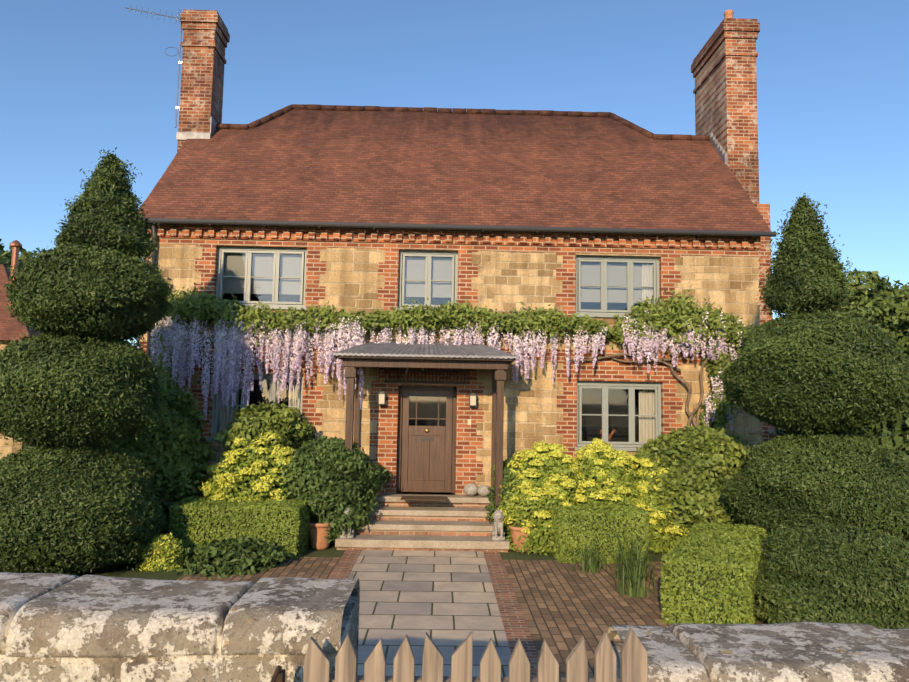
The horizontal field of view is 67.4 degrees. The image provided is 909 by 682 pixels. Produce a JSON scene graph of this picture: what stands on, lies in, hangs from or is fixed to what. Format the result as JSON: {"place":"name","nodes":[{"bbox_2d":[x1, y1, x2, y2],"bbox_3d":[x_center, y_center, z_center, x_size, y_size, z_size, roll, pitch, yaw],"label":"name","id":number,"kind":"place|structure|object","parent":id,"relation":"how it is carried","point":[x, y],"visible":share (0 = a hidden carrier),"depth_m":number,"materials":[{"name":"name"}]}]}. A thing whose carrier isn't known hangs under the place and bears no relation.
{"place":"outdoors","nodes":[
{"label":"outdoors","id":0,"kind":"place"},
{"bbox_2d":[0,239,29,268],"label":"tree foliage","id":1,"kind":"object","parent":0,"point":[2,254],"visible":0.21,"depth_m":39.65,"materials":[{"name":"green plant"}]},
{"bbox_2d":[1,251,33,269],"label":"tree foliage","id":2,"kind":"object","parent":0,"point":[9,260],"visible":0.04,"depth_m":40.30,"materials":[{"name":"green plant"}]},
{"bbox_2d":[6,246,36,266],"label":"tree foliage","id":3,"kind":"object","parent":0,"point":[24,251],"visible":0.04,"depth_m":43.62,"materials":[{"name":"green plant"}]},
{"bbox_2d":[0,340,95,458],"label":"neighbour walls","id":4,"kind":"structure","parent":0,"point":[7,449],"depth_m":17.55,"materials":[{"name":"brick"}]},
{"bbox_2d":[0,264,42,339],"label":"neighbour roof","id":5,"kind":"structure","parent":4,"relation":"on","point":[6,328],"depth_m":18.14,"materials":[{"name":"brown tile"}]},
{"bbox_2d":[8,240,22,307],"bbox_3d":[-12.073,-1.743,18.670,0.300,2.050,0.285,1,-5,-1],"label":"chimney","id":6,"kind":"object","parent":5,"relation":"on","point":[15,245],"visible":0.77,"depth_m":18.65,"materials":[{"name":"orange brick"}]},
{"bbox_2d":[150,270,185,399],"bbox_3d":[-4.813,0.681,11.401,0.766,3.879,0.892,1,-5,-1],"label":"wisteria","id":7,"kind":"object","parent":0,"point":[168,380],"visible":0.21,"depth_m":11.42,"materials":[{"name":"purple plant"}]},
{"bbox_2d":[0,572,359,681],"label":"garden wall","id":8,"kind":"structure","parent":0,"point":[49,615],"depth_m":1.85,"materials":[{"name":"grey stone"}]},
{"bbox_2d":[303,627,647,681],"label":"gate pickets","id":9,"kind":"object","parent":8,"relation":"attached to","point":[633,660],"visible":1,"depth_m":1.75,"materials":[{"name":"brown wood"}]},
{"bbox_2d":[270,665,285,681],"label":"gate ironwork","id":10,"kind":"object","parent":9,"relation":"attached to","point":[279,674],"visible":1,"depth_m":1.72,"materials":[{"name":"metal"}]},
{"bbox_2d":[1,453,670,579],"bbox_3d":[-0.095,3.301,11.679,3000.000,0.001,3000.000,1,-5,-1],"label":"ground","id":11,"kind":"structure","parent":0,"point":[330,551],"depth_m":9.84,"materials":[{"name":"soil"}]},
{"bbox_2d":[0,437,170,576],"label":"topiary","id":12,"kind":"object","parent":11,"relation":"on","point":[146,519],"depth_m":8.28,"materials":[{"name":"green plant"}]},
{"bbox_2d":[0,327,164,456],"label":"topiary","id":13,"kind":"object","parent":12,"relation":"on","point":[143,384],"depth_m":8.51,"materials":[{"name":"green plant"}]},
{"bbox_2d":[2,239,176,346],"bbox_3d":[-4.921,-0.624,9.327,2.140,1.514,2.201,1,-5,-1],"label":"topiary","id":14,"kind":"object","parent":13,"relation":"on","point":[28,281],"depth_m":8.64,"materials":[{"name":"green plant"}]},
{"bbox_2d":[51,147,160,261],"bbox_3d":[-4.729,-1.817,9.414,1.421,1.742,1.230,1,-5,-1],"label":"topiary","id":15,"kind":"object","parent":14,"relation":"on","point":[81,226],"depth_m":9.07,"materials":[{"name":"green plant"}]},
{"bbox_2d":[135,532,185,571],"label":"shrub","id":16,"kind":"object","parent":11,"relation":"on","point":[175,547],"depth_m":8.93,"materials":[{"name":"yellow plant"}]},
{"bbox_2d":[111,386,214,533],"bbox_3d":[-4.894,1.974,11.132,1.898,2.506,1.698,1,-5,-1],"label":"shrub","id":17,"kind":"object","parent":11,"relation":"on","point":[182,414],"depth_m":10.71,"materials":[{"name":"green plant"}]},
{"bbox_2d":[169,535,295,579],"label":"plants","id":18,"kind":"object","parent":11,"relation":"on","point":[212,556],"visible":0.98,"depth_m":8.96,"materials":[{"name":"green plant"}]},
{"bbox_2d":[168,496,311,558],"bbox_3d":[-3.129,2.724,10.015,1.925,0.795,0.920,1,-5,-1],"label":"box hedge","id":19,"kind":"object","parent":11,"relation":"on","point":[206,504],"depth_m":9.63,"materials":[{"name":"green plant"}]},
{"bbox_2d":[202,444,292,502],"bbox_3d":[-3.143,2.382,10.906,2.132,1.615,2.066,1,-5,-1],"label":"euphorbia","id":20,"kind":"object","parent":11,"relation":"on","point":[250,492],"depth_m":10.42,"materials":[{"name":"green plant"}]},
{"bbox_2d":[199,430,298,501],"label":"euphorbia heads","id":21,"kind":"object","parent":20,"relation":"attached to","point":[228,456],"visible":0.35,"depth_m":10.48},
{"bbox_2d":[212,400,314,468],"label":"shrub","id":22,"kind":"object","parent":11,"relation":"on","point":[286,424],"visible":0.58,"depth_m":11.03,"materials":[{"name":"green plant"}]},
{"bbox_2d":[309,522,332,549],"bbox_3d":[-2.036,2.939,10.349,0.432,0.400,0.432,1,-5,-1],"label":"pot","id":23,"kind":"object","parent":11,"relation":"on","point":[317,534],"visible":0.71,"depth_m":10.20,"materials":[{"name":"ceramic"}]},
{"bbox_2d":[306,464,349,526],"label":"stems","id":24,"kind":"object","parent":23,"relation":"in","point":[318,517],"visible":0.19,"depth_m":10.29,"materials":[{"name":"green plant"}]},
{"bbox_2d":[278,435,386,544],"bbox_3d":[-2.015,2.380,10.935,1.766,1.719,1.715,1,-5,-1],"label":"shrub","id":25,"kind":"object","parent":11,"relation":"on","point":[356,495],"depth_m":10.44,"materials":[{"name":"green plant"}]},
{"bbox_2d":[335,494,509,549],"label":"step treads","id":26,"kind":"object","parent":11,"relation":"on","point":[420,541],"visible":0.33,"depth_m":10.64,"materials":[{"name":"stone"}]},
{"bbox_2d":[340,507,354,538],"bbox_3d":[-1.634,2.774,10.452,0.209,0.451,0.361,1,-5,-1],"label":"lion","id":27,"kind":"object","parent":26,"relation":"on","point":[350,534],"visible":0.52,"depth_m":10.33},
{"bbox_2d":[375,483,383,495],"bbox_3d":[-1.297,2.501,11.505,0.216,0.200,0.216,1,-5,-1],"label":"pot","id":28,"kind":"object","parent":26,"relation":"on","point":[379,493],"visible":0.19,"depth_m":11.45,"materials":[{"name":"green"}]},
{"bbox_2d":[375,463,392,483],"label":"foliage","id":29,"kind":"object","parent":26,"relation":"on","point":[384,472],"visible":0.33,"depth_m":11.45,"materials":[{"name":"green plant"}]},
{"bbox_2d":[401,496,446,500],"bbox_3d":[-0.498,2.581,11.192,0.750,0.015,0.420,1,-5,-1],"label":"door mat","id":30,"kind":"object","parent":26,"relation":"on","point":[432,498],"depth_m":11.12,"materials":[{"name":"brown"}]},
{"bbox_2d":[336,353,514,505],"bbox_3d":[-0.481,1.432,11.223,2.820,2.350,1.220,1,-5,-1],"label":"porch frame","id":31,"kind":"object","parent":26,"relation":"on","point":[496,366],"visible":0.96,"depth_m":10.83,"materials":[{"name":"brown wood"}]},
{"bbox_2d":[333,341,517,359],"bbox_3d":[-0.459,0.139,11.310,2.900,0.355,1.270,1,-5,-1],"label":"porch canopy","id":32,"kind":"object","parent":31,"relation":"on","point":[438,349],"visible":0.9,"depth_m":10.98,"materials":[{"name":"grey metal"}]},
{"bbox_2d":[463,483,490,496],"bbox_3d":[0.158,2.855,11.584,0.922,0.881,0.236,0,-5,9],"label":"stone balls","id":33,"kind":"object","parent":26,"relation":"on","point":[471,489],"visible":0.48,"depth_m":11.50},
{"bbox_2d":[491,510,504,540],"bbox_3d":[0.675,2.818,10.492,0.209,0.451,0.361,1,-5,-1],"label":"lion","id":34,"kind":"object","parent":26,"relation":"on","point":[498,533],"visible":1,"depth_m":10.38},
{"bbox_2d":[337,502,507,551],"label":"step risers","id":35,"kind":"object","parent":11,"relation":"on","point":[423,518],"visible":0.12,"depth_m":11.03,"materials":[{"name":"brick"}]},
{"bbox_2d":[139,223,760,494],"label":"brick dressings","id":36,"kind":"structure","parent":11,"relation":"on","point":[568,246],"depth_m":12.00,"materials":[{"name":"red brick"}]},
{"bbox_2d":[139,244,761,497],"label":"house walls","id":37,"kind":"structure","parent":11,"relation":"on","point":[352,279],"depth_m":12.00,"materials":[{"name":"stone"}]},
{"bbox_2d":[146,223,156,355],"bbox_3d":[-5.295,0.569,11.705,0.070,5.266,0.158,1,-5,-1],"label":"downpipe","id":38,"kind":"object","parent":37,"relation":"attached to","point":[152,262],"visible":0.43,"depth_m":11.88,"materials":[{"name":"grey metal"}]},
{"bbox_2d":[218,376,239,431],"bbox_3d":[-3.996,1.135,12.036,0.370,1.020,0.050,1,-5,-1],"label":"window glass","id":39,"kind":"object","parent":37,"relation":"hanging from","point":[222,413],"visible":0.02,"depth_m":12.02,"materials":[{"name":"white"}]},
{"bbox_2d":[288,380,300,410],"bbox_3d":[-2.817,1.159,12.076,0.250,1.020,0.050,1,-5,-1],"label":"curtain","id":40,"kind":"object","parent":37,"relation":"hanging from","point":[295,396],"depth_m":12.10,"materials":[{"name":"white fabric"}]},
{"bbox_2d":[378,391,385,405],"bbox_3d":[-1.253,0.995,11.778,0.130,0.250,0.160,1,-5,-1],"label":"lantern frame","id":41,"kind":"object","parent":37,"relation":"attached to","point":[382,392],"visible":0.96,"depth_m":11.71,"materials":[{"name":"black metal"}]},
{"bbox_2d":[379,394,384,403],"bbox_3d":[-1.253,0.999,11.763,0.100,0.166,0.100,1,-5,-1],"label":"lantern glass","id":42,"kind":"object","parent":41,"relation":"in","point":[381,398],"visible":0.79,"depth_m":11.71,"materials":[{"name":"white glass"}]},
{"bbox_2d":[164,283,616,345],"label":"wisteria leaves","id":43,"kind":"object","parent":37,"relation":"attached to","point":[212,308],"visible":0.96,"depth_m":11.64,"materials":[{"name":"green plant"}]},
{"bbox_2d":[150,310,744,430],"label":"wisteria flowers","id":44,"kind":"object","parent":43,"relation":"hanging from","point":[235,350],"visible":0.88,"depth_m":11.63,"materials":[{"name":"purple plant"}]},
{"bbox_2d":[397,492,452,494],"bbox_3d":[-0.501,2.671,11.847,1.130,0.050,0.360,1,-5,-1],"label":"threshold","id":45,"kind":"object","parent":37,"relation":"attached to","point":[429,493],"visible":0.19,"depth_m":11.84,"materials":[{"name":"stone"}]},
{"bbox_2d":[396,386,456,492],"bbox_3d":[-0.486,1.726,12.010,1.030,1.860,0.120,1,-5,-1],"label":"door frame","id":46,"kind":"object","parent":37,"relation":"attached to","point":[400,409],"visible":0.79,"depth_m":11.97,"materials":[{"name":"brown wood"}]},
{"bbox_2d":[401,390,452,492],"bbox_3d":[-0.486,1.759,12.012,0.882,1.776,0.050,1,-5,-1],"label":"door","id":47,"kind":"structure","parent":46,"relation":"in","point":[426,465],"depth_m":11.98,"materials":[{"name":"brown wood"}]},
{"bbox_2d":[222,293,640,475],"bbox_3d":[-0.314,0.618,13.134,8.510,4.870,0.001,1,-5,-1],"label":"dark room","id":48,"kind":"object","parent":37,"relation":"attached to","point":[585,391],"depth_m":13.11,"materials":[{"name":"black"}]},
{"bbox_2d":[223,253,641,302],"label":"roller blinds","id":49,"kind":"object","parent":37,"relation":"attached to","point":[417,272],"depth_m":12.25,"materials":[{"name":"grey fabric"}]},
{"bbox_2d":[205,247,660,450],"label":"window frames","id":50,"kind":"structure","parent":37,"relation":"attached to","point":[605,386],"depth_m":12.10,"materials":[{"name":"grey paint"}]},
{"bbox_2d":[218,380,654,441],"bbox_3d":[-0.290,1.225,11.975,7.662,0.974,0.001,1,-5,-1],"label":"glass","id":51,"kind":"object","parent":50,"relation":"on","point":[582,412],"visible":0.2,"depth_m":12.01,"materials":[{"name":"white"}]},
{"bbox_2d":[223,253,651,309],"bbox_3d":[-0.271,-1.057,12.174,7.682,0.894,0.001,1,-5,-1],"label":"glass","id":52,"kind":"object","parent":50,"relation":"on","point":[227,268],"visible":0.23,"depth_m":12.16,"materials":[{"name":"white"}]},
{"bbox_2d":[169,320,709,426],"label":"wisteria stems","id":53,"kind":"object","parent":37,"relation":"attached to","point":[686,384],"visible":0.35,"depth_m":11.86,"materials":[{"name":"plant"}]},
{"bbox_2d":[138,109,771,231],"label":"roof","id":54,"kind":"structure","parent":37,"relation":"on","point":[408,167],"depth_m":13.32,"materials":[{"name":"tile"}]},
{"bbox_2d":[177,9,229,151],"bbox_3d":[-5.456,-5.290,14.737,0.790,3.460,0.830,1,-5,-1],"label":"chimney","id":55,"kind":"object","parent":54,"relation":"on","point":[206,36],"visible":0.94,"depth_m":14.45,"materials":[{"name":"brick"}]},
{"bbox_2d":[125,7,181,127],"bbox_3d":[-6.377,-5.827,14.461,1.252,2.650,0.440,1,-5,-1],"label":"tv aerial","id":56,"kind":"object","parent":55,"relation":"attached to","point":[179,63],"visible":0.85,"depth_m":14.47,"materials":[{"name":"silver metal"}]},
{"bbox_2d":[176,117,727,164],"bbox_3d":[-0.101,-4.152,14.397,11.438,1.010,0.880,1,-5,-1],"label":"flashing","id":57,"kind":"object","parent":54,"relation":"attached to","point":[720,151],"visible":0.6,"depth_m":14.27,"materials":[{"name":"grey metal"}]},
{"bbox_2d":[143,218,776,238],"bbox_3d":[0.001,-1.978,11.950,11.300,0.096,0.182,1,-5,-1],"label":"gutter","id":58,"kind":"object","parent":54,"relation":"attached to","point":[482,228],"visible":0.94,"depth_m":11.88,"materials":[{"name":"grey metal"}]},
{"bbox_2d":[216,104,709,140],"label":"ridge tiles","id":59,"kind":"object","parent":54,"relation":"on","point":[286,109],"visible":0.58,"depth_m":15.61,"materials":[{"name":"brown tile"}]},
{"bbox_2d":[469,393,476,406],"bbox_3d":[0.316,1.025,11.805,0.130,0.250,0.160,1,-5,-1],"label":"lantern frame","id":60,"kind":"object","parent":37,"relation":"attached to","point":[472,394],"visible":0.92,"depth_m":11.73,"materials":[{"name":"black metal"}]},
{"bbox_2d":[470,396,475,404],"bbox_3d":[0.317,1.028,11.790,0.100,0.166,0.100,1,-5,-1],"label":"lantern glass","id":61,"kind":"object","parent":60,"relation":"in","point":[472,400],"visible":0.79,"depth_m":11.74,"materials":[{"name":"white glass"}]},
{"bbox_2d":[639,389,654,441],"bbox_3d":[3.441,1.316,12.160,0.310,1.060,0.050,1,-5,-1],"label":"curtain","id":62,"kind":"object","parent":37,"relation":"hanging from","point":[649,430],"visible":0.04,"depth_m":12.16,"materials":[{"name":"white fabric"}]},
{"bbox_2d":[642,263,652,303],"bbox_3d":[3.502,-0.966,12.290,0.250,0.970,0.050,1,-5,-1],"label":"curtain","id":63,"kind":"object","parent":37,"relation":"attached to","point":[649,273],"depth_m":12.30,"materials":[{"name":"white fabric"}]},
{"bbox_2d":[177,557,767,677],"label":"paving","id":64,"kind":"structure","parent":11,"relation":"on","point":[564,607],"depth_m":7.95,"materials":[{"name":"brown brick"}]},
{"bbox_2d":[347,550,510,676],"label":"path flagstones","id":65,"kind":"object","parent":64,"relation":"on","point":[446,601],"visible":0.67,"depth_m":7.55,"materials":[{"name":"grey stone"}]},
{"bbox_2d":[328,549,538,676],"bbox_3d":[-0.400,2.793,6.121,2.300,0.001,8.350,1,-5,-1],"label":"brick edging","id":66,"kind":"object","parent":64,"relation":"on","point":[514,623],"visible":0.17,"depth_m":7.87,"materials":[{"name":"red brick"}]},
{"bbox_2d":[561,538,606,573],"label":"ornamental grass","id":67,"kind":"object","parent":64,"relation":"on","point":[591,563],"depth_m":9.23,"materials":[{"name":"green plant"}]},
{"bbox_2d":[590,530,662,597],"bbox_3d":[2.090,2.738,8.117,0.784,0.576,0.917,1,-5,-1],"label":"ornamental grass","id":68,"kind":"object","parent":64,"relation":"on","point":[633,589],"depth_m":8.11,"materials":[{"name":"green plant"}]},
{"bbox_2d":[659,523,767,624],"bbox_3d":[3.102,2.673,7.981,0.944,0.757,2.529,-2,-6,28],"label":"box hedge","id":69,"kind":"object","parent":64,"relation":"on","point":[724,535],"visible":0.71,"depth_m":7.03,"materials":[{"name":"green plant"}]},
{"bbox_2d":[483,457,531,535],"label":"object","id":70,"kind":"object","parent":11,"relation":"on","point":[491,507],"depth_m":10.80,"materials":[{"name":"green plant"}]},
{"bbox_2d":[509,524,534,552],"bbox_3d":[1.033,3.008,10.401,0.410,0.380,0.410,1,-5,-1],"label":"pot","id":71,"kind":"object","parent":11,"relation":"on","point":[516,532],"visible":0.48,"depth_m":10.27,"materials":[{"name":"ceramic"}]},
{"bbox_2d":[502,495,530,529],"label":"pot plant","id":72,"kind":"object","parent":71,"relation":"on","point":[522,515],"visible":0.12,"depth_m":10.32,"materials":[{"name":"green plant"}]},
{"bbox_2d":[491,451,586,555],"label":"euphorbia leaves","id":73,"kind":"object","parent":11,"relation":"on","point":[540,533],"depth_m":10.29,"materials":[{"name":"green plant"}]},
{"bbox_2d":[498,441,587,533],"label":"euphorbia heads","id":74,"kind":"object","parent":73,"relation":"on","point":[552,450],"visible":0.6,"depth_m":10.42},
{"bbox_2d":[550,502,649,563],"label":"box hedge","id":75,"kind":"object","parent":11,"relation":"on","point":[614,511],"visible":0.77,"depth_m":9.71,"materials":[{"name":"green plant"}]},
{"bbox_2d":[573,446,650,551],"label":"euphorbia leaves","id":76,"kind":"object","parent":11,"relation":"on","point":[588,470],"depth_m":10.56,"materials":[{"name":"green plant"}]},
{"bbox_2d":[569,438,646,507],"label":"euphorbia flower heads","id":77,"kind":"object","parent":76,"relation":"on","point":[590,448],"visible":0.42,"depth_m":10.68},
{"bbox_2d":[631,463,690,554],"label":"euphorbia leaves","id":78,"kind":"object","parent":11,"relation":"on","point":[661,537],"depth_m":10.40,"materials":[{"name":"green plant"}]},
{"bbox_2d":[632,457,690,535],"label":"euphorbia heads","id":79,"kind":"object","parent":78,"relation":"on","point":[645,463],"visible":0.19,"depth_m":10.54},
{"bbox_2d":[632,424,751,536],"bbox_3d":[3.951,2.350,10.900,2.186,2.025,2.240,1,-5,-1],"label":"shrub","id":80,"kind":"object","parent":11,"relation":"on","point":[687,444],"depth_m":10.37,"materials":[{"name":"green plant"}]},
{"bbox_2d":[754,204,774,442],"bbox_3d":[5.873,0.484,14.447,0.720,6.300,2.200,1,-5,-1],"label":"chimney base","id":81,"kind":"object","parent":11,"relation":"on","point":[764,251],"visible":0.07,"depth_m":13.52,"materials":[{"name":"orange brick"}]},
{"bbox_2d":[691,18,759,203],"bbox_3d":[5.886,-1.520,14.712,0.770,10.340,1.870,1,-5,-1],"label":"chimney","id":82,"kind":"object","parent":81,"relation":"on","point":[723,69],"visible":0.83,"depth_m":14.21,"materials":[{"name":"brick"}]},
{"bbox_2d":[724,10,733,17],"bbox_3d":[5.909,-6.903,14.690,0.210,0.380,0.205,1,-5,-1],"label":"chimney pot","id":83,"kind":"object","parent":82,"relation":"on","point":[728,13],"visible":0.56,"depth_m":14.62,"materials":[{"name":"ceramic"}]},
{"bbox_2d":[719,425,908,541],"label":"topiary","id":84,"kind":"object","parent":11,"relation":"on","point":[731,493],"depth_m":8.60,"materials":[{"name":"green plant"}]},
{"bbox_2d":[719,305,908,436],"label":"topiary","id":85,"kind":"object","parent":84,"relation":"on","point":[882,346],"depth_m":8.66,"materials":[{"name":"green plant"}]},
{"bbox_2d":[756,192,855,319],"bbox_3d":[4.915,-1.165,9.487,1.224,1.940,1.289,1,-5,-1],"label":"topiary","id":86,"kind":"object","parent":85,"relation":"on","point":[784,279],"depth_m":9.25,"materials":[{"name":"green plant"}]},
{"bbox_2d":[775,419,868,441],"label":"hedge","id":87,"kind":"object","parent":11,"relation":"on","point":[782,432],"visible":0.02,"depth_m":14.23,"materials":[{"name":"green plant"}]},
{"bbox_2d":[752,509,908,628],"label":"yew mound","id":88,"kind":"object","parent":11,"relation":"on","point":[775,546],"visible":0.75,"depth_m":6.90,"materials":[{"name":"green plant"}]},
{"bbox_2d":[831,409,908,462],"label":"hedge","id":89,"kind":"object","parent":11,"relation":"on","point":[899,426],"visible":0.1,"depth_m":10.62,"materials":[{"name":"green plant"}]},
{"bbox_2d":[871,423,905,450],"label":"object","id":90,"kind":"object","parent":89,"relation":"on","point":[902,449],"depth_m":10.97,"materials":[{"name":"green"}]},
{"bbox_2d":[0,0,908,347],"label":"sky","id":91,"kind":"structure","parent":0,"point":[79,79],"materials":[{"name":"blue"}]},
{"bbox_2d":[611,285,752,364],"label":"wisteria leaves","id":92,"kind":"object","parent":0,"point":[673,317],"visible":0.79,"depth_m":11.71,"materials":[{"name":"green plant"}]},
{"bbox_2d":[695,338,736,430],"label":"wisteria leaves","id":93,"kind":"object","parent":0,"point":[716,365],"visible":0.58,"depth_m":11.67,"materials":[{"name":"green plant"}]},
{"bbox_2d":[607,622,908,681],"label":"garden wall","id":94,"kind":"structure","parent":0,"point":[802,652],"depth_m":1.99,"materials":[{"name":"grey stone"}]},
{"bbox_2d":[797,269,907,346],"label":"tree","id":95,"kind":"object","parent":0,"point":[870,280],"visible":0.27,"depth_m":24.84,"materials":[{"name":"green plant"}]},
{"bbox_2d":[837,292,908,365],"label":"tree","id":96,"kind":"object","parent":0,"point":[873,304],"visible":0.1,"depth_m":23.39,"materials":[{"name":"green plant"}]},
{"bbox_2d":[844,288,905,346],"bbox_3d":[16.733,0.098,26.497,5.615,4.555,6.021,1,-5,-1],"label":"tree","id":97,"kind":"object","parent":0,"point":[857,299],"depth_m":25.84,"materials":[{"name":"green plant"}]},
{"bbox_2d":[875,282,908,364],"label":"tree","id":98,"kind":"object","parent":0,"point":[905,287],"visible":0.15,"depth_m":23.68,"materials":[{"name":"green plant"}]},
{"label":"inner sills","id":99,"kind":"object","parent":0,"visible":0},
{"bbox_2d":[600,429,616,440],"bbox_3d":[2.750,1.712,12.172,0.310,0.289,0.095,1,-5,-1],"label":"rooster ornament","id":100,"kind":"object","parent":99,"relation":"on","point":[609,436],"depth_m":12.16,"materials":[{"name":"brown ceramic"}]}
]}

